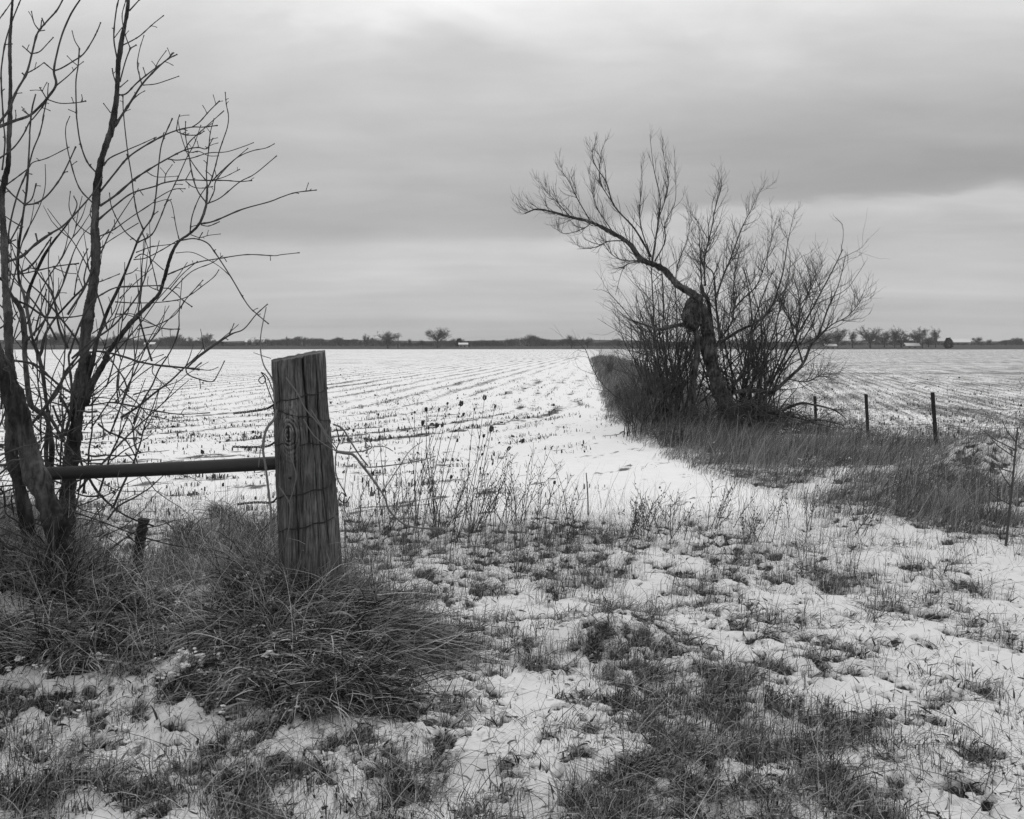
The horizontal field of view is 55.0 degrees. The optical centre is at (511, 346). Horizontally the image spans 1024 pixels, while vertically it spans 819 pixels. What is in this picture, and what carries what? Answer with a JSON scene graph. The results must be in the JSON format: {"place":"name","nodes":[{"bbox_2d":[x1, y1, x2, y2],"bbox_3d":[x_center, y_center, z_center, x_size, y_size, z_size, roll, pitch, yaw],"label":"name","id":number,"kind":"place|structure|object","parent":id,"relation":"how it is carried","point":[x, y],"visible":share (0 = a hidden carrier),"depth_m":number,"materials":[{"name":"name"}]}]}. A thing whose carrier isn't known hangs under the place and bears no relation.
{"place":"outdoors","nodes":[
{"label":"outdoors","id":0,"kind":"place"},
{"bbox_2d":[0,349,826,517],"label":"field","id":1,"kind":"structure","parent":0,"point":[612,456],"depth_m":18.04,"materials":[{"name":"snow"}]},
{"bbox_2d":[0,349,1023,818],"bbox_3d":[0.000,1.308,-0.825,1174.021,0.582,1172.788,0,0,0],"label":"ground","id":2,"kind":"structure","parent":0,"point":[910,631],"depth_m":4.45,"materials":[{"name":"snow"}]},
{"bbox_2d":[0,0,119,593],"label":"bare tree","id":3,"kind":"object","parent":2,"relation":"on","point":[27,468],"visible":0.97,"depth_m":4.80,"materials":[{"name":"black plant"}]},
{"bbox_2d":[0,94,207,583],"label":"bare tree","id":4,"kind":"object","parent":2,"relation":"on","point":[50,444],"visible":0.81,"depth_m":5.43,"materials":[{"name":"black plant"}]},
{"bbox_2d":[131,518,149,574],"bbox_3d":[-2.115,1.149,5.599,0.105,0.350,0.067,0,0,0],"label":"wooden stake","id":5,"kind":"object","parent":2,"relation":"on","point":[143,532],"visible":0.53,"depth_m":5.58,"materials":[{"name":"grey wood"}]},
{"bbox_2d":[63,509,191,547],"bbox_3d":[-2.151,1.022,5.518,0.067,0.333,0.772,0,0,39],"label":"wire","id":6,"kind":"object","parent":5,"relation":"attached to","point":[130,532],"visible":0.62,"depth_m":5.54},
{"bbox_2d":[15,0,316,540],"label":"bare tree","id":7,"kind":"object","parent":2,"relation":"on","point":[84,368],"visible":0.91,"depth_m":5.45,"materials":[{"name":"black plant"}]},
{"bbox_2d":[0,477,548,739],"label":"mound grass","id":8,"kind":"structure","parent":2,"relation":"on","point":[38,564],"depth_m":4.42,"materials":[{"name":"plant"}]},
{"bbox_2d":[271,350,343,598],"bbox_3d":[-0.986,0.754,4.800,0.384,1.477,0.317,0,0,0],"label":"wooden post","id":9,"kind":"object","parent":2,"relation":"on","point":[305,373],"visible":0.67,"depth_m":4.69,"materials":[{"name":"grey wood"}]},
{"bbox_2d":[46,456,274,479],"bbox_3d":[-1.784,0.609,4.920,1.390,0.147,0.067,0,0,7],"label":"steel pipe","id":10,"kind":"object","parent":9,"relation":"attached to","point":[167,468],"visible":0.76,"depth_m":4.89,"materials":[{"name":"metal"}]},
{"bbox_2d":[253,307,275,409],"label":"vine","id":11,"kind":"object","parent":9,"relation":"attached to","point":[264,365],"visible":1,"depth_m":4.75,"materials":[{"name":"grey plant"}]},
{"bbox_2d":[258,372,273,402],"bbox_3d":[-1.189,0.205,4.770,0.080,0.166,0.025,0,0,0],"label":"wire","id":12,"kind":"object","parent":9,"relation":"attached to","point":[262,373],"visible":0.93,"depth_m":4.77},
{"bbox_2d":[258,409,277,537],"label":"vine","id":13,"kind":"object","parent":9,"relation":"hanging from","point":[263,445],"visible":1,"depth_m":4.63,"materials":[{"name":"grey plant"}]},
{"bbox_2d":[233,387,327,414],"bbox_3d":[-1.112,0.264,4.840,0.437,0.133,0.269,0,0,22],"label":"wire","id":14,"kind":"object","parent":9,"relation":"attached to","point":[257,410],"visible":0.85,"depth_m":4.76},
{"bbox_2d":[232,439,332,447],"bbox_3d":[-1.101,0.474,4.841,0.462,0.040,0.282,0,0,22],"label":"wire","id":15,"kind":"object","parent":9,"relation":"attached to","point":[269,445],"visible":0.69,"depth_m":4.76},
{"bbox_2d":[236,479,336,504],"bbox_3d":[-1.079,0.712,4.839,0.457,0.125,0.293,0,0,24],"label":"wire","id":16,"kind":"object","parent":9,"relation":"attached to","point":[260,502],"visible":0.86,"depth_m":4.76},
{"bbox_2d":[273,405,330,423],"bbox_3d":[-1.027,0.329,4.807,0.279,0.098,0.275,0,0,0],"label":"wire","id":17,"kind":"object","parent":9,"relation":"attached to","point":[302,416],"visible":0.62,"depth_m":4.69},
{"bbox_2d":[279,377,337,543],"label":"vine","id":18,"kind":"object","parent":9,"relation":"attached to","point":[323,430],"visible":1,"depth_m":4.63,"materials":[{"name":"grey plant"}]},
{"bbox_2d":[278,510,338,531],"bbox_3d":[-0.994,0.857,4.803,0.292,0.105,0.299,0,0,0],"label":"wire","id":19,"kind":"object","parent":9,"relation":"attached to","point":[309,525],"visible":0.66,"depth_m":4.68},
{"bbox_2d":[335,429,349,502],"bbox_3d":[-0.818,0.577,4.750,0.078,0.363,0.026,0,0,0],"label":"wire","id":20,"kind":"object","parent":9,"relation":"attached to","point":[345,495],"visible":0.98,"depth_m":4.75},
{"bbox_2d":[346,425,422,489],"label":"vine","id":21,"kind":"object","parent":9,"relation":"attached to","point":[371,446],"visible":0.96,"depth_m":5.05,"materials":[{"name":"grey plant"}]},
{"bbox_2d":[333,424,441,528],"bbox_3d":[-0.606,0.638,4.808,0.541,0.543,0.081,0,0,-27],"label":"vine","id":22,"kind":"object","parent":9,"relation":"hanging from","point":[365,469],"visible":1,"depth_m":4.77,"materials":[{"name":"grey plant"}]},
{"bbox_2d":[339,429,354,535],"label":"seed head weed","id":23,"kind":"object","parent":2,"relation":"on","point":[353,430],"visible":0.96,"depth_m":7.21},
{"bbox_2d":[358,471,374,542],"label":"seed head weed","id":24,"kind":"object","parent":2,"relation":"on","point":[373,472],"visible":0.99,"depth_m":7.46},
{"bbox_2d":[364,437,378,522],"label":"seed head weed","id":25,"kind":"object","parent":2,"relation":"on","point":[373,483],"visible":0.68,"depth_m":7.92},
{"bbox_2d":[337,468,422,538],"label":"weed stalk","id":26,"kind":"object","parent":2,"relation":"on","point":[366,512],"visible":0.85,"depth_m":7.61,"materials":[{"name":"plant"}]},
{"bbox_2d":[377,413,391,528],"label":"seed head weed","id":27,"kind":"object","parent":2,"relation":"on","point":[382,468],"visible":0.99,"depth_m":7.91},
{"bbox_2d":[367,449,434,532],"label":"weed stalk","id":28,"kind":"object","parent":2,"relation":"on","point":[394,495],"visible":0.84,"depth_m":7.95,"materials":[{"name":"plant"}]},
{"bbox_2d":[407,411,415,525],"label":"seed head weed","id":29,"kind":"object","parent":2,"relation":"on","point":[413,465],"visible":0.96,"depth_m":7.85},
{"bbox_2d":[412,420,424,546],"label":"seed head weed","id":30,"kind":"object","parent":2,"relation":"on","point":[422,422],"visible":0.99,"depth_m":7.54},
{"bbox_2d":[404,423,438,539],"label":"seed head weed","id":31,"kind":"object","parent":2,"relation":"on","point":[437,425],"visible":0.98,"depth_m":7.49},
{"bbox_2d":[416,408,439,531],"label":"seed head weed","id":32,"kind":"object","parent":2,"relation":"on","point":[425,467],"visible":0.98,"depth_m":7.77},
{"bbox_2d":[413,423,443,532],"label":"seed head weed","id":33,"kind":"object","parent":2,"relation":"on","point":[442,424],"visible":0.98,"depth_m":7.71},
{"bbox_2d":[424,426,435,526],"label":"seed head weed","id":34,"kind":"object","parent":2,"relation":"on","point":[428,427],"visible":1,"depth_m":7.82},
{"bbox_2d":[424,407,441,527],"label":"seed head weed","id":35,"kind":"object","parent":2,"relation":"on","point":[426,409],"visible":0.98,"depth_m":7.95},
{"bbox_2d":[399,456,471,534],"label":"weed stalk","id":36,"kind":"object","parent":2,"relation":"on","point":[423,501],"visible":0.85,"depth_m":7.90,"materials":[{"name":"plant"}]},
{"bbox_2d":[422,402,448,530],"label":"seed head weed","id":37,"kind":"object","parent":2,"relation":"on","point":[447,403],"visible":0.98,"depth_m":7.74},
{"bbox_2d":[437,475,452,542],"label":"seed head weed","id":38,"kind":"object","parent":2,"relation":"on","point":[451,476],"visible":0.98,"depth_m":7.57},
{"bbox_2d":[433,413,464,523],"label":"seed head weed","id":39,"kind":"object","parent":2,"relation":"on","point":[463,414],"visible":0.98,"depth_m":8.22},
{"bbox_2d":[437,400,466,530],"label":"seed head weed","id":40,"kind":"object","parent":2,"relation":"on","point":[460,402],"visible":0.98,"depth_m":7.72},
{"bbox_2d":[413,463,495,544],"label":"weed stalk","id":41,"kind":"object","parent":2,"relation":"on","point":[458,503],"visible":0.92,"depth_m":7.39,"materials":[{"name":"plant"}]},
{"bbox_2d":[418,449,491,529],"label":"weed stalk","id":42,"kind":"object","parent":2,"relation":"on","point":[435,493],"visible":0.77,"depth_m":7.94,"materials":[{"name":"plant"}]},
{"bbox_2d":[465,408,474,520],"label":"seed head weed","id":43,"kind":"object","parent":2,"relation":"on","point":[469,455],"visible":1,"depth_m":8.00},
{"bbox_2d":[457,394,486,541],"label":"seed head weed","id":44,"kind":"object","parent":2,"relation":"on","point":[485,398],"visible":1,"depth_m":7.64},
{"bbox_2d":[467,434,485,547],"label":"seed head weed","id":45,"kind":"object","parent":2,"relation":"on","point":[483,435],"visible":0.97,"depth_m":7.45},
{"bbox_2d":[472,425,493,533],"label":"seed head weed","id":46,"kind":"object","parent":2,"relation":"on","point":[491,427],"visible":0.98,"depth_m":7.60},
{"bbox_2d":[473,405,495,522],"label":"seed head weed","id":47,"kind":"object","parent":2,"relation":"on","point":[481,462],"visible":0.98,"depth_m":7.85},
{"bbox_2d":[457,454,517,532],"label":"weed stalk","id":48,"kind":"object","parent":2,"relation":"on","point":[499,491],"visible":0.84,"depth_m":7.99,"materials":[{"name":"plant"}]},
{"bbox_2d":[478,446,510,522],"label":"seed head weed","id":49,"kind":"object","parent":2,"relation":"on","point":[508,447],"visible":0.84,"depth_m":8.24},
{"bbox_2d":[475,463,518,538],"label":"weed stalk","id":50,"kind":"object","parent":2,"relation":"on","point":[496,500],"visible":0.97,"depth_m":7.81,"materials":[{"name":"plant"}]},
{"bbox_2d":[460,446,562,523],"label":"weed stalk","id":51,"kind":"object","parent":2,"relation":"on","point":[505,490],"visible":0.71,"depth_m":8.16,"materials":[{"name":"plant"}]},
{"bbox_2d":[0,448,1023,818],"bbox_3d":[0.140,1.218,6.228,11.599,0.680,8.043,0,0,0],"label":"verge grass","id":52,"kind":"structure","parent":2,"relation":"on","point":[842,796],"depth_m":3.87,"materials":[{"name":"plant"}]},
{"bbox_2d":[0,367,1023,515],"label":"crop stubble","id":53,"kind":"object","parent":2,"relation":"on","point":[244,437],"visible":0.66,"depth_m":18.30,"materials":[{"name":"plant"}]},
{"bbox_2d":[506,443,552,525],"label":"weed stalk","id":54,"kind":"object","parent":2,"relation":"on","point":[512,498],"visible":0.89,"depth_m":8.10,"materials":[{"name":"plant"}]},
{"bbox_2d":[509,467,574,540],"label":"weed stalk","id":55,"kind":"object","parent":2,"relation":"on","point":[537,516],"visible":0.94,"depth_m":7.55,"materials":[{"name":"plant"}]},
{"bbox_2d":[549,457,586,543],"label":"weed stalk","id":56,"kind":"object","parent":2,"relation":"on","point":[573,516],"visible":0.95,"depth_m":7.51,"materials":[{"name":"plant"}]},
{"bbox_2d":[586,473,588,514],"bbox_3d":[0.656,1.322,8.561,0.015,0.445,0.065,0,0,-12],"label":"stick","id":57,"kind":"object","parent":2,"relation":"on","point":[587,496],"visible":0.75,"depth_m":8.53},
{"bbox_2d":[600,350,620,373],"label":"weed bush","id":58,"kind":"object","parent":2,"relation":"on","point":[608,367],"visible":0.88,"depth_m":48.21,"materials":[{"name":"grey plant"}]},
{"bbox_2d":[608,382,627,408],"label":"weed bush","id":59,"kind":"object","parent":2,"relation":"on","point":[617,401],"visible":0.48,"depth_m":23.45,"materials":[{"name":"grey plant"}]},
{"bbox_2d":[613,381,641,407],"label":"weed bush","id":60,"kind":"object","parent":2,"relation":"on","point":[624,394],"visible":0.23,"depth_m":22.38,"materials":[{"name":"grey plant"}]},
{"bbox_2d":[554,285,706,428],"bbox_3d":[2.271,0.180,18.082,2.898,2.718,2.305,0,0,22],"label":"bare shrub","id":61,"kind":"object","parent":2,"relation":"on","point":[656,409],"visible":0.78,"depth_m":17.96,"materials":[{"name":"black plant"}]},
{"bbox_2d":[603,363,670,436],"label":"bare shrub","id":62,"kind":"object","parent":2,"relation":"on","point":[630,420],"visible":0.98,"depth_m":16.50,"materials":[{"name":"grey plant"}]},
{"bbox_2d":[630,474,665,528],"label":"weed stalk","id":63,"kind":"object","parent":2,"relation":"on","point":[645,504],"visible":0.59,"depth_m":8.01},
{"bbox_2d":[626,483,671,540],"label":"weed stalk","id":64,"kind":"object","parent":2,"relation":"on","point":[638,519],"visible":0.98,"depth_m":7.52,"materials":[{"name":"plant"}]},
{"bbox_2d":[610,323,689,421],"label":"bare shrub","id":65,"kind":"object","parent":2,"relation":"on","point":[641,393],"visible":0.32,"depth_m":19.42,"materials":[{"name":"grey plant"}]},
{"bbox_2d":[639,489,694,540],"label":"weed stalk","id":66,"kind":"object","parent":2,"relation":"on","point":[678,527],"visible":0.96,"depth_m":7.51,"materials":[{"name":"plant"}]},
{"bbox_2d":[648,413,687,446],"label":"weed bush","id":67,"kind":"object","parent":2,"relation":"on","point":[674,436],"visible":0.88,"depth_m":14.64,"materials":[{"name":"grey plant"}]},
{"bbox_2d":[616,256,737,419],"bbox_3d":[2.886,-0.069,18.338,2.860,3.219,1.817,0,0,-34],"label":"bare shrub","id":68,"kind":"object","parent":2,"relation":"on","point":[672,338],"visible":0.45,"depth_m":18.21,"materials":[{"name":"grey plant"}]},
{"bbox_2d":[601,209,764,417],"bbox_3d":[2.828,-0.553,19.124,3.346,4.188,3.374,0,0,-41],"label":"bare shrub","id":69,"kind":"object","parent":2,"relation":"on","point":[638,312],"visible":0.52,"depth_m":19.00,"materials":[{"name":"grey plant"}]},
{"bbox_2d":[648,369,737,429],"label":"bare shrub","id":70,"kind":"object","parent":2,"relation":"on","point":[699,405],"visible":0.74,"depth_m":16.79,"materials":[{"name":"grey plant"}]},
{"bbox_2d":[593,251,797,423],"bbox_3d":[3.164,-0.213,18.205,3.570,3.507,3.854,0,0,-19],"label":"bare shrub","id":71,"kind":"object","parent":2,"relation":"on","point":[677,365],"visible":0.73,"depth_m":17.83,"materials":[{"name":"black plant"}]},
{"bbox_2d":[510,126,886,422],"bbox_3d":[3.091,-1.267,17.475,6.257,5.418,2.948,0,0,0],"label":"twisted tree","id":72,"kind":"object","parent":2,"relation":"on","point":[710,355],"visible":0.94,"depth_m":17.63,"materials":[{"name":"black plant"}]},
{"bbox_2d":[707,480,757,529],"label":"weed stalk","id":73,"kind":"object","parent":2,"relation":"on","point":[723,507],"visible":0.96,"depth_m":7.86,"materials":[{"name":"plant"}]},
{"bbox_2d":[650,225,814,411],"bbox_3d":[4.052,-0.371,17.744,2.950,3.806,4.268,0,0,0],"label":"bare shrub","id":74,"kind":"object","parent":2,"relation":"on","point":[730,359],"visible":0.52,"depth_m":18.12,"materials":[{"name":"black plant"}]},
{"bbox_2d":[606,364,871,438],"bbox_3d":[4.013,0.957,16.633,3.763,1.351,3.502,0,0,-42],"label":"brush heap","id":75,"kind":"object","parent":2,"relation":"on","point":[775,412],"visible":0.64,"depth_m":16.43,"materials":[{"name":"grey plant"}]},
{"bbox_2d":[736,488,786,544],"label":"weed stalk","id":76,"kind":"object","parent":2,"relation":"on","point":[754,530],"visible":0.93,"depth_m":7.27,"materials":[{"name":"plant"}]},
{"bbox_2d":[718,294,811,416],"bbox_3d":[4.641,0.269,18.439,2.039,2.542,2.379,0,0,35],"label":"bare shrub","id":77,"kind":"object","parent":2,"relation":"on","point":[770,377],"visible":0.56,"depth_m":18.09,"materials":[{"name":"grey plant"}]},
{"bbox_2d":[693,214,877,417],"bbox_3d":[5.032,-0.501,18.668,4.087,4.099,2.602,0,0,43],"label":"bare shrub","id":78,"kind":"object","parent":2,"relation":"on","point":[784,346],"visible":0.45,"depth_m":18.70,"materials":[{"name":"grey plant"}]},
{"bbox_2d":[776,480,824,529],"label":"weed stalk","id":79,"kind":"object","parent":2,"relation":"on","point":[812,511],"visible":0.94,"depth_m":8.08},
{"bbox_2d":[839,484,884,535],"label":"weed stalk","id":80,"kind":"object","parent":2,"relation":"on","point":[873,514],"visible":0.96,"depth_m":7.80,"materials":[{"name":"plant"}]},
{"bbox_2d":[864,394,869,438],"bbox_3d":[5.643,1.350,15.615,0.113,1.198,0.038,0,0,0],"label":"fence post","id":81,"kind":"object","parent":2,"relation":"on","point":[866,409],"visible":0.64,"depth_m":15.60,"materials":[{"name":"paint"}]},
{"bbox_2d":[930,392,937,445],"bbox_3d":[5.681,1.172,13.215,0.129,1.125,0.038,0,0,0],"label":"fence post","id":82,"kind":"object","parent":2,"relation":"on","point":[933,409],"visible":0.64,"depth_m":13.20,"materials":[{"name":"wood"}]},
{"bbox_2d":[816,407,1023,410],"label":"wire","id":83,"kind":"object","parent":82,"relation":"attached to","point":[925,408],"visible":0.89,"depth_m":13.48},
{"bbox_2d":[983,421,1017,545],"bbox_3d":[3.654,1.047,7.339,0.266,0.988,0.120,0,0,0],"label":"sapling","id":84,"kind":"object","parent":2,"relation":"on","point":[1009,503],"visible":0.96,"depth_m":7.31,"materials":[{"name":"plant"}]},
{"bbox_2d":[0,340,1023,349],"bbox_3d":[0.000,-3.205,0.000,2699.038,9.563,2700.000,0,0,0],"label":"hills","id":85,"kind":"structure","parent":0,"point":[16,346],"depth_m":634.44,"materials":[{"name":"plant"}]},
{"bbox_2d":[45,332,66,348],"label":"distant tree","id":86,"kind":"object","parent":85,"relation":"on","point":[52,340],"visible":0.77,"depth_m":559.44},
{"bbox_2d":[56,329,74,342],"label":"distant tree","id":87,"kind":"object","parent":85,"relation":"on","point":[68,337],"visible":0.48,"depth_m":598.73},
{"bbox_2d":[164,335,182,345],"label":"distant tree","id":88,"kind":"object","parent":85,"relation":"on","point":[172,339],"visible":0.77,"depth_m":638.63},
{"bbox_2d":[194,333,213,346],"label":"distant tree","id":89,"kind":"object","parent":85,"relation":"on","point":[208,338],"visible":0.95,"depth_m":639.27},
{"bbox_2d":[245,338,265,345],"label":"shed","id":90,"kind":"structure","parent":85,"relation":"on","point":[246,339],"depth_m":696.42,"materials":[{"name":"paint"}]},
{"bbox_2d":[0,334,614,346],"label":"distant woods","id":91,"kind":"object","parent":85,"relation":"on","point":[533,340],"visible":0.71,"depth_m":684.93,"materials":[{"name":"plant"}]},
{"bbox_2d":[375,331,400,348],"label":"distant tree","id":92,"kind":"object","parent":85,"relation":"on","point":[387,338],"visible":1,"depth_m":599.87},
{"bbox_2d":[424,328,451,347],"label":"distant tree","id":93,"kind":"object","parent":85,"relation":"on","point":[440,335],"visible":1,"depth_m":638.23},
{"bbox_2d":[564,335,580,348],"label":"distant tree","id":94,"kind":"object","parent":85,"relation":"on","point":[573,342],"visible":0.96,"depth_m":599.08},
{"bbox_2d":[581,338,593,345],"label":"distant tree","id":95,"kind":"object","parent":85,"relation":"on","point":[589,340],"visible":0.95,"depth_m":639.51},
{"bbox_2d":[610,337,1023,346],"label":"distant woods","id":96,"kind":"object","parent":85,"relation":"on","point":[1017,341],"visible":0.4,"depth_m":686.14,"materials":[{"name":"plant"}]},
{"bbox_2d":[816,330,836,343],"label":"distant tree","id":97,"kind":"object","parent":85,"relation":"on","point":[823,336],"visible":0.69,"depth_m":588.13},
{"bbox_2d":[824,326,848,347],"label":"distant tree","id":98,"kind":"object","parent":85,"relation":"on","point":[837,338],"visible":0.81,"depth_m":598.60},
{"bbox_2d":[848,329,856,347],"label":"distant tree","id":99,"kind":"object","parent":85,"relation":"on","point":[852,337],"visible":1,"depth_m":599.00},
{"bbox_2d":[854,325,884,347],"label":"distant tree","id":100,"kind":"object","parent":85,"relation":"on","point":[871,337],"visible":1,"depth_m":589.43,"materials":[{"name":"plant"}]},
{"bbox_2d":[875,330,891,346],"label":"distant tree","id":101,"kind":"object","parent":85,"relation":"on","point":[886,336],"visible":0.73,"depth_m":608.99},
{"bbox_2d":[889,328,903,347],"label":"distant tree","id":102,"kind":"object","parent":85,"relation":"on","point":[894,334],"visible":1,"depth_m":594.88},
{"bbox_2d":[888,331,911,346],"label":"distant tree","id":103,"kind":"object","parent":85,"relation":"on","point":[901,340],"visible":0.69,"depth_m":609.08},
{"bbox_2d":[902,343,920,347],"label":"shed","id":104,"kind":"structure","parent":85,"relation":"on","point":[911,345],"depth_m":597.81,"materials":[{"name":"paint"}]},
{"bbox_2d":[901,327,929,342],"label":"distant tree","id":105,"kind":"object","parent":85,"relation":"on","point":[917,337],"visible":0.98,"depth_m":599.10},
{"bbox_2d":[923,336,933,346],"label":"distant tree","id":106,"kind":"object","parent":85,"relation":"on","point":[928,341],"visible":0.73,"depth_m":618.80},
{"bbox_2d":[928,326,940,347],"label":"distant tree","id":107,"kind":"object","parent":85,"relation":"on","point":[934,334],"visible":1,"depth_m":599.94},
{"bbox_2d":[943,338,952,348],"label":"distant tree","id":108,"kind":"object","parent":85,"relation":"on","point":[949,342],"visible":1,"depth_m":559.03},
{"bbox_2d":[952,339,970,344],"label":"barn","id":109,"kind":"structure","parent":85,"relation":"on","point":[959,341],"depth_m":696.98,"materials":[{"name":"paint"}]},
{"bbox_2d":[0,0,1023,341],"label":"sky","id":110,"kind":"structure","parent":0,"point":[412,124],"materials":[{"name":"grey"}]},
{"bbox_2d":[589,354,1023,538],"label":"hedgerow grass","id":111,"kind":"structure","parent":0,"point":[754,445],"depth_m":11.22,"materials":[{"name":"plant"}]},
{"bbox_2d":[592,349,1023,442],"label":"field","id":112,"kind":"structure","parent":0,"point":[900,363],"depth_m":40.24,"materials":[{"name":"snow"}]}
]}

